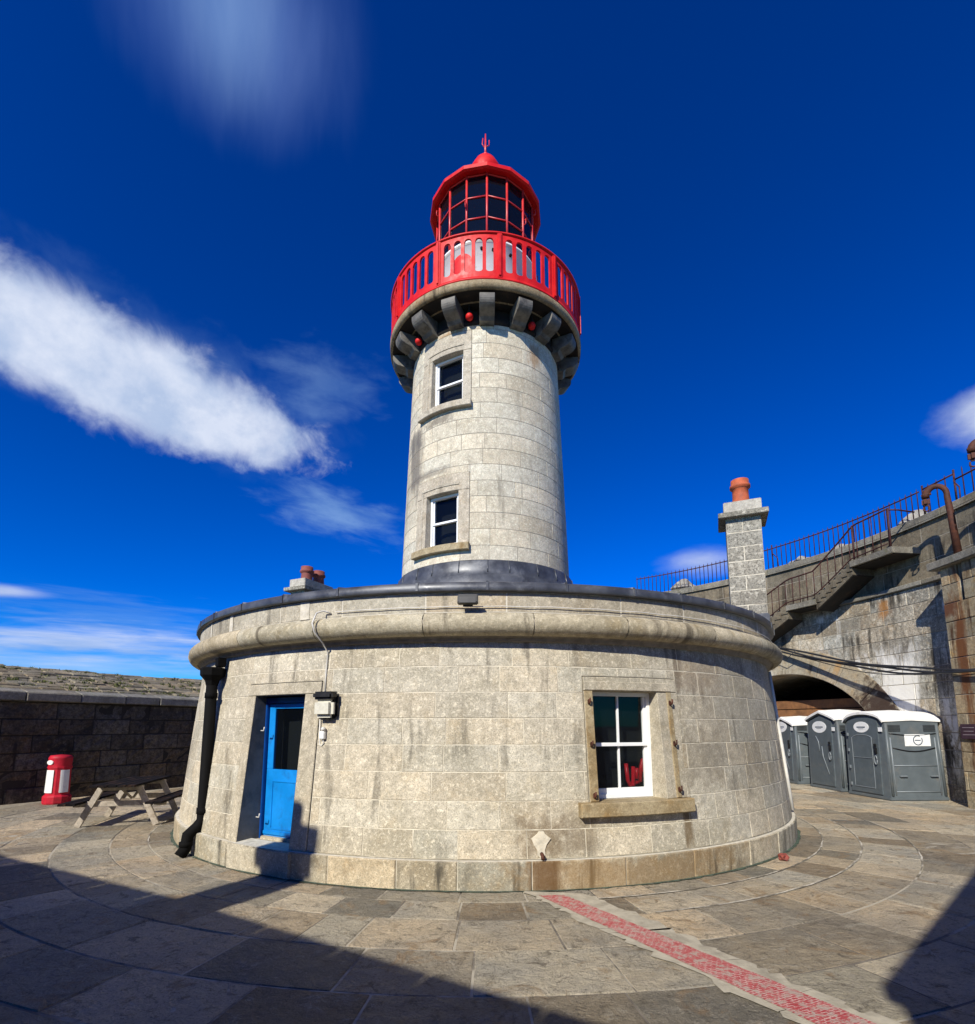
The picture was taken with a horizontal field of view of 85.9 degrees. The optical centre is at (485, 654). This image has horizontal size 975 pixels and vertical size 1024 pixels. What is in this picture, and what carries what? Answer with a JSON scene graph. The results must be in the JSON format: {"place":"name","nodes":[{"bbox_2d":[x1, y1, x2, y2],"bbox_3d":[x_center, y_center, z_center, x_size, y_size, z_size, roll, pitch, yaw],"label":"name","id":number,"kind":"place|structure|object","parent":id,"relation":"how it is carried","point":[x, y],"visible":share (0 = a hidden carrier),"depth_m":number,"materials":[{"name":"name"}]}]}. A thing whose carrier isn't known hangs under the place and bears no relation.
{"place":"outdoors","nodes":[
{"label":"outdoors","id":0,"kind":"place"},
{"bbox_2d":[0,783,974,1023],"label":"paving","id":1,"kind":"structure","parent":0,"point":[510,975],"depth_m":4.64,"materials":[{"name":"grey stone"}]},
{"bbox_2d":[41,754,72,804],"bbox_3d":[-10.350,3.002,12.711,0.556,1.160,0.556,-3,-8,18],"label":"litter bin","id":2,"kind":"object","parent":1,"relation":"on","point":[57,782],"visible":1,"depth_m":12.54,"materials":[{"name":"red plastic"}]},
{"bbox_2d":[57,775,182,827],"bbox_3d":[-6.980,2.879,10.356,1.665,0.792,1.900,2,-8,-13],"label":"picnic table","id":3,"kind":"object","parent":1,"relation":"on","point":[122,786],"visible":0.93,"depth_m":9.89,"materials":[{"name":"brown wood"}]},
{"bbox_2d":[170,828,800,892],"bbox_3d":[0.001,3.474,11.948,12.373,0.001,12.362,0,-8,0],"label":"plinth","id":4,"kind":"structure","parent":1,"relation":"on","point":[767,860],"depth_m":6.28,"materials":[{"name":"beige stone"}]},
{"bbox_2d":[598,817,823,898],"bbox_3d":[4.231,3.363,11.117,4.370,0.001,12.254,-2,-8,11],"label":"mortar ring","id":5,"kind":"object","parent":1,"relation":"on","point":[820,847],"visible":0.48,"depth_m":6.41,"materials":[{"name":"grey concrete"}]},
{"bbox_2d":[523,891,900,1023],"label":"concrete band","id":6,"kind":"object","parent":1,"relation":"on","point":[636,918],"visible":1,"depth_m":4.22,"materials":[{"name":"grey concrete"}]},
{"bbox_2d":[540,895,875,1023],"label":"red stripe","id":7,"kind":"object","parent":6,"relation":"on","point":[808,1007],"visible":1,"depth_m":3.94,"materials":[{"name":"paint"}]},
{"bbox_2d":[655,808,862,912],"bbox_3d":[5.019,2.998,8.431,1.727,0.001,9.151,-5,-9,35],"label":"mortar ring","id":8,"kind":"object","parent":1,"relation":"on","point":[861,846],"visible":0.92,"depth_m":6.01,"materials":[{"name":"grey concrete"}]},
{"bbox_2d":[778,853,789,860],"bbox_3d":[4.127,2.797,7.258,0.143,0.105,0.142,0,-8,0],"label":"brick fragment","id":9,"kind":"object","parent":1,"relation":"on","point":[784,856],"visible":1,"depth_m":7.22,"materials":[{"name":"red brick"}]},
{"bbox_2d":[779,716,810,783],"bbox_3d":[10.607,3.140,17.549,1.345,2.190,1.426,0,-8,0],"label":"portable toilet","id":10,"kind":"object","parent":1,"relation":"on","point":[794,730],"visible":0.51,"depth_m":17.00,"materials":[{"name":"grey plastic"}]},
{"bbox_2d":[780,722,793,779],"bbox_3d":[9.991,3.185,17.597,0.111,1.875,0.999,0,-8,0],"label":"door","id":11,"kind":"structure","parent":10,"relation":"in","point":[785,728],"depth_m":17.27,"materials":[{"name":"grey plastic"}]},
{"bbox_2d":[804,709,860,791],"bbox_3d":[10.672,2.803,15.662,1.315,2.350,1.496,0,-8,0],"label":"portable toilet","id":12,"kind":"object","parent":1,"relation":"on","point":[827,750],"visible":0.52,"depth_m":15.43,"materials":[{"name":"grey plastic"}]},
{"bbox_2d":[809,716,835,786],"bbox_3d":[10.071,2.856,15.711,0.112,2.018,1.051,0,-8,0],"label":"door","id":13,"kind":"structure","parent":12,"relation":"in","point":[820,731],"depth_m":15.65,"materials":[{"name":"grey plastic"}]},
{"bbox_2d":[804,803,923,875],"bbox_3d":[6.850,3.136,9.446,0.795,0.001,6.693,-3,-8,20],"label":"mortar ring","id":14,"kind":"object","parent":1,"relation":"on","point":[922,862],"visible":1,"depth_m":7.75,"materials":[{"name":"grey concrete"}]},
{"bbox_2d":[842,710,949,800],"bbox_3d":[10.787,2.604,13.908,1.555,2.270,1.515,0,-8,-2],"label":"portable toilet","id":15,"kind":"object","parent":1,"relation":"on","point":[894,755],"visible":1,"depth_m":13.30,"materials":[{"name":"grey plastic"}]},
{"bbox_2d":[846,718,883,794],"bbox_3d":[10.064,2.649,13.935,0.112,1.950,1.071,0,-8,-2],"label":"door","id":16,"kind":"structure","parent":15,"relation":"in","point":[863,735],"depth_m":13.88,"materials":[{"name":"grey plastic"}]},
{"bbox_2d":[0,0,974,679],"label":"sky","id":17,"kind":"structure","parent":0,"point":[760,214],"materials":[{"name":"blue"}]},
{"label":"ground","id":18,"kind":"structure","parent":0,"visible":0},
{"bbox_2d":[0,664,201,804],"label":"perimeter wall","id":19,"kind":"structure","parent":18,"relation":"on","point":[104,734],"depth_m":14.31,"materials":[{"name":"black stone"}]},
{"bbox_2d":[0,664,200,696],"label":"moss growth","id":20,"kind":"object","parent":19,"relation":"on","point":[116,684],"visible":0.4,"depth_m":16.07,"materials":[{"name":"green plant"}]},
{"bbox_2d":[173,133,797,891],"bbox_3d":[-0.002,-5.380,13.153,12.257,17.950,12.261,0,-8,0],"label":"lighthouse","id":21,"kind":"object","parent":18,"relation":"on","point":[491,733],"visible":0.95,"depth_m":6.97,"materials":[{"name":"stone"}]},
{"bbox_2d":[174,657,226,857],"bbox_3d":[-4.191,1.471,7.711,0.323,2.896,0.497,-8,-11,44],"label":"drainpipe","id":22,"kind":"object","parent":21,"relation":"attached to","point":[212,677],"visible":0.95,"depth_m":7.73,"materials":[{"name":"black metal"}]},
{"bbox_2d":[263,703,303,838],"bbox_3d":[-2.679,1.568,7.162,0.870,1.805,0.066,-4,-9,28],"label":"door","id":23,"kind":"structure","parent":21,"relation":"in","point":[280,783],"depth_m":7.20,"materials":[{"name":"blue paint"}]},
{"bbox_2d":[311,610,330,690],"bbox_3d":[-2.099,-0.053,6.722,0.111,1.081,0.317,-4,-9,28],"label":"lamp cable","id":24,"kind":"object","parent":21,"relation":"attached to","point":[316,613],"visible":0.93,"depth_m":6.79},
{"bbox_2d":[319,719,325,745],"bbox_3d":[-2.071,0.982,6.618,0.114,0.342,0.064,-3,-8,20],"label":"entry sensor","id":25,"kind":"object","parent":21,"relation":"attached to","point":[322,734],"visible":1,"depth_m":6.60,"materials":[{"name":"white plastic"}]},
{"bbox_2d":[313,691,338,717],"bbox_3d":[-2.025,0.629,6.626,0.310,0.340,0.175,-3,-8,20],"label":"bulkhead lamp","id":26,"kind":"object","parent":21,"relation":"attached to","point":[326,704],"visible":1,"depth_m":6.57,"materials":[{"name":"white plastic"}]},
{"bbox_2d":[415,333,421,345],"bbox_3d":[-1.557,-7.404,12.242,0.170,0.345,0.170,6,-10,-37],"label":"red lamp","id":27,"kind":"object","parent":21,"relation":"attached to","point":[418,340],"visible":0.97,"depth_m":12.18,"materials":[{"name":"paint"}]},
{"bbox_2d":[430,493,457,546],"bbox_3d":[-0.850,-2.830,11.240,0.731,1.190,0.090,-4,-9,28],"label":"window","id":28,"kind":"structure","parent":21,"relation":"in","point":[433,501],"depth_m":11.33,"materials":[{"name":"white paint"}]},
{"bbox_2d":[435,354,462,405],"bbox_3d":[-0.778,-6.054,11.766,0.777,1.240,0.090,-4,-9,28],"label":"window","id":29,"kind":"structure","parent":21,"relation":"in","point":[438,366],"depth_m":11.86,"materials":[{"name":"white paint"}]},
{"bbox_2d":[457,594,477,606],"bbox_3d":[-0.214,-0.665,6.336,0.250,0.147,0.111,0,-8,2],"label":"flood light","id":30,"kind":"object","parent":21,"relation":"attached to","point":[468,600],"visible":1,"depth_m":6.30,"materials":[{"name":"black plastic"}]},
{"bbox_2d":[466,306,472,320],"bbox_3d":[-0.352,-7.505,11.504,0.170,0.345,0.170,-1,-8,10],"label":"red lamp","id":31,"kind":"object","parent":21,"relation":"attached to","point":[469,315],"visible":1,"depth_m":11.44,"materials":[{"name":"glass"}]},
{"bbox_2d":[528,315,535,329],"bbox_3d":[1.039,-7.469,11.770,0.170,0.345,0.170,5,-9,-32],"label":"red lamp","id":32,"kind":"object","parent":21,"relation":"attached to","point":[531,325],"visible":1,"depth_m":11.71,"materials":[{"name":"glass"}]},
{"bbox_2d":[531,831,550,859],"bbox_3d":[0.646,2.186,5.998,0.226,0.307,0.125,1,-8,-6],"label":"drain spout","id":33,"kind":"object","parent":21,"relation":"attached to","point":[540,840],"visible":1,"depth_m":6.03,"materials":[{"name":"metal"}]},
{"bbox_2d":[337,606,771,641],"bbox_3d":[1.813,-0.469,7.455,7.515,0.019,1.339,3,-8,-20],"label":"cornice cable","id":34,"kind":"object","parent":21,"relation":"on","point":[549,607],"visible":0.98,"depth_m":6.63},
{"bbox_2d":[588,692,652,798],"bbox_3d":[1.721,1.153,6.771,0.915,1.335,0.090,2,-8,-17],"label":"window","id":35,"kind":"structure","parent":21,"relation":"in","point":[646,790],"depth_m":6.80,"materials":[{"name":"white paint"}]},
{"bbox_2d":[624,758,642,786],"bbox_3d":[1.972,1.528,6.876,0.363,0.385,0.072,3,-8,-20],"label":"red tubing","id":36,"kind":"object","parent":21,"relation":"on","point":[636,773],"visible":0.87,"depth_m":6.83,"materials":[{"name":"red plastic"}]},
{"bbox_2d":[768,671,794,809],"bbox_3d":[5.385,1.538,9.559,0.268,2.495,0.057,-4,-9,26],"label":"waste pipe","id":37,"kind":"object","parent":21,"relation":"attached to","point":[781,741],"visible":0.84,"depth_m":9.53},
{"bbox_2d":[664,491,974,808],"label":"fort wall","id":38,"kind":"structure","parent":18,"relation":"on","point":[918,610],"depth_m":14.60,"materials":[{"name":"stone"}]},
{"bbox_2d":[670,579,694,589],"bbox_3d":[8.572,-2.827,22.559,1.235,0.874,0.978,6,-10,-37],"label":"boulder","id":39,"kind":"object","parent":38,"relation":"on","point":[682,582],"visible":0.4,"depth_m":22.31,"materials":[{"name":"grey stone"}]},
{"bbox_2d":[788,556,808,563],"bbox_3d":[11.460,-3.293,18.868,0.806,0.577,0.787,1,-8,-6],"label":"boulder","id":40,"kind":"object","parent":38,"relation":"on","point":[802,557],"visible":0.12,"depth_m":18.75,"materials":[{"name":"grey stone"}]},
{"bbox_2d":[636,466,974,591],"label":"rampart railing","id":41,"kind":"object","parent":38,"relation":"on","point":[862,516],"visible":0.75,"depth_m":16.68,"materials":[{"name":"metal"}]},
{"bbox_2d":[767,508,920,642],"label":"stone staircase","id":42,"kind":"structure","parent":38,"relation":"on","point":[853,578],"depth_m":15.70,"materials":[{"name":"stone"}]},
{"bbox_2d":[778,646,974,674],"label":"cable bundle","id":43,"kind":"object","parent":38,"relation":"attached to","point":[900,667],"visible":0.94,"depth_m":14.56,"materials":[{"name":"black rubber"}]},
{"bbox_2d":[898,509,927,524],"bbox_3d":[12.696,-3.804,15.381,1.235,0.874,0.978,6,-10,-37],"label":"boulder","id":44,"kind":"object","parent":38,"relation":"on","point":[916,515],"visible":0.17,"depth_m":15.18,"materials":[{"name":"grey stone"}]},
{"bbox_2d":[921,484,961,553],"bbox_3d":[11.063,-3.305,12.736,0.164,1.832,0.628,7,-10,-42],"label":"davit","id":45,"kind":"object","parent":38,"relation":"on","point":[952,523],"visible":0.97,"depth_m":12.60,"materials":[{"name":"metal"}]},
{"bbox_2d":[960,724,974,738],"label":"plaque","id":46,"kind":"object","parent":38,"relation":"attached to","point":[967,731],"visible":1,"depth_m":11.90,"materials":[{"name":"metal"}]},
{"bbox_2d":[966,439,974,467],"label":"davit","id":47,"kind":"object","parent":38,"relation":"on","point":[970,449],"visible":1,"depth_m":11.40,"materials":[{"name":"metal"}]}
]}

